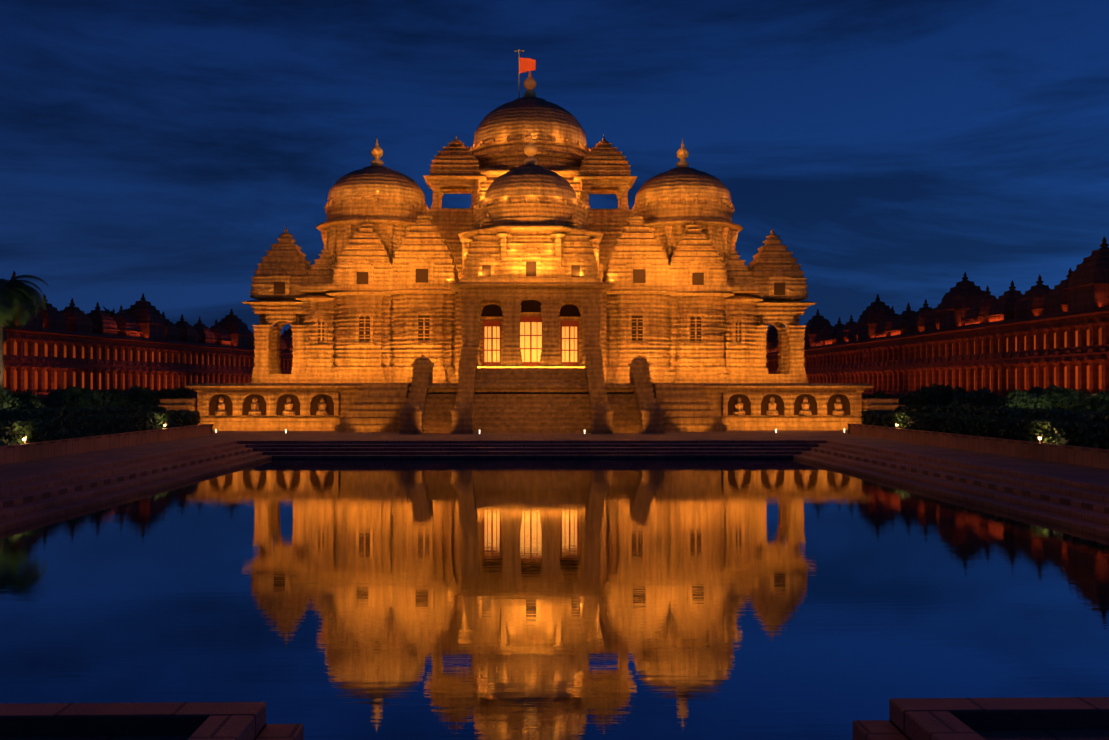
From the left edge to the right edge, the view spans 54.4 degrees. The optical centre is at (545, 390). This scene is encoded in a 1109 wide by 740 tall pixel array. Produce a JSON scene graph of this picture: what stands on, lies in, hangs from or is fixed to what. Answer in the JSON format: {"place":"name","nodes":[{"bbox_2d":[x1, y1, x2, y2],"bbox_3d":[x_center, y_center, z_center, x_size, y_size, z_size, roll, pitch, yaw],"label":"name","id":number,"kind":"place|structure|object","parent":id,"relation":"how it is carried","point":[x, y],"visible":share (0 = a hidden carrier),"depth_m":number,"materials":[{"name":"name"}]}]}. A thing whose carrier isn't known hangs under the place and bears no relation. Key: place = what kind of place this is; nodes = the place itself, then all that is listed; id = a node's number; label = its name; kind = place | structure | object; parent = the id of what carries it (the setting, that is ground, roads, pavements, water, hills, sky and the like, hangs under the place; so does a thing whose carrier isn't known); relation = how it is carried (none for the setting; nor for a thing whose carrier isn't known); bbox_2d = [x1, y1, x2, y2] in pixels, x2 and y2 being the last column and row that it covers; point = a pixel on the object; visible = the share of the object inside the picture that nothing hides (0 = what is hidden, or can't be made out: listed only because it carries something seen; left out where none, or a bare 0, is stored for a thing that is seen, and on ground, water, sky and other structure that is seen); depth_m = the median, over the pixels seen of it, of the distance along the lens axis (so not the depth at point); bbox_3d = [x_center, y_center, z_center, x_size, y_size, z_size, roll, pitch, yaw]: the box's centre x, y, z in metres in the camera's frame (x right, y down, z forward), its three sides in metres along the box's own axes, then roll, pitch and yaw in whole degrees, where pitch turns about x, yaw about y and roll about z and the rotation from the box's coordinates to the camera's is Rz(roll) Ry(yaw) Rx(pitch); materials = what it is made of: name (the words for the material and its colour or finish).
{"place":"outdoors","nodes":[
{"label":"outdoors","id":0,"kind":"place"},
{"bbox_2d":[102,305,125,316],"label":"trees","id":1,"kind":"object","parent":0,"point":[110,313],"depth_m":211.79,"materials":[{"name":"green plant"}]},
{"bbox_2d":[0,458,1108,739],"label":"pool water","id":2,"kind":"structure","parent":0,"point":[680,598],"depth_m":22.19,"materials":[{"name":"blue liquid"}]},
{"bbox_2d":[0,430,1108,483],"bbox_3d":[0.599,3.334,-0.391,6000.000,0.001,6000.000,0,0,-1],"label":"ground","id":3,"kind":"structure","parent":0,"point":[15,469],"depth_m":72.74,"materials":[{"name":"brown stone"}]},
{"bbox_2d":[0,275,48,386],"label":"palm trees","id":4,"kind":"object","parent":3,"relation":"on","point":[22,292],"visible":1,"depth_m":98.38,"materials":[{"name":"green plant"}]},
{"bbox_2d":[3,271,292,404],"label":"colonnade","id":5,"kind":"object","parent":3,"relation":"on","point":[143,343],"visible":0.48,"depth_m":175.40,"materials":[{"name":"red stone"}]},
{"bbox_2d":[156,134,905,433],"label":"temple","id":6,"kind":"structure","parent":3,"relation":"on","point":[384,306],"depth_m":100.36,"materials":[{"name":"stone"}]},
{"bbox_2d":[328,97,730,204],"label":"domes","id":7,"kind":"structure","parent":6,"relation":"attached to","point":[529,115],"depth_m":106.90,"materials":[{"name":"beige stone"}]},
{"bbox_2d":[370,49,688,166],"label":"finials","id":8,"kind":"object","parent":7,"relation":"on","point":[530,148],"visible":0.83,"depth_m":109.79,"materials":[{"name":"gold metal"}]},
{"bbox_2d":[520,57,535,72],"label":"temple flag","id":9,"kind":"object","parent":8,"relation":"attached to","point":[527,64],"visible":1,"depth_m":114.21,"materials":[{"name":"fabric"}]},
{"bbox_2d":[483,316,578,365],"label":"lit windows","id":10,"kind":"structure","parent":6,"relation":"in","point":[530,334],"depth_m":98.72,"materials":[{"name":"yellow glass"}]},
{"bbox_2d":[0,383,1108,448],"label":"hedges","id":11,"kind":"object","parent":3,"relation":"on","point":[1054,414],"visible":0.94,"depth_m":67.71,"materials":[{"name":"green plant"}]},
{"bbox_2d":[0,424,1108,468],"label":"planter walls","id":12,"kind":"structure","parent":3,"relation":"on","point":[1060,453],"depth_m":57.38,"materials":[{"name":"brown stone"}]},
{"bbox_2d":[22,422,1041,443],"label":"garden lights","id":13,"kind":"object","parent":12,"relation":"on","point":[1039,436],"visible":0.62,"depth_m":52.03,"materials":[{"name":"brown metal"}]},
{"bbox_2d":[766,236,1108,398],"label":"colonnade","id":14,"kind":"object","parent":3,"relation":"on","point":[967,335],"visible":0.6,"depth_m":142.59,"materials":[{"name":"red stone"}]},
{"bbox_2d":[0,0,1108,334],"label":"sky","id":15,"kind":"structure","parent":0,"point":[899,150],"materials":[{"name":"blue"}]},
{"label":"pool floor","id":16,"kind":"structure","parent":0,"visible":0},
{"bbox_2d":[0,440,1108,537],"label":"pool steps","id":17,"kind":"structure","parent":16,"relation":"on","point":[1063,501],"depth_m":52.05,"materials":[{"name":"brown stone"}]},
{"bbox_2d":[0,697,1108,739],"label":"platforms","id":18,"kind":"object","parent":16,"relation":"on","point":[1062,718],"visible":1,"depth_m":11.14,"materials":[{"name":"brown stone"}]}
]}

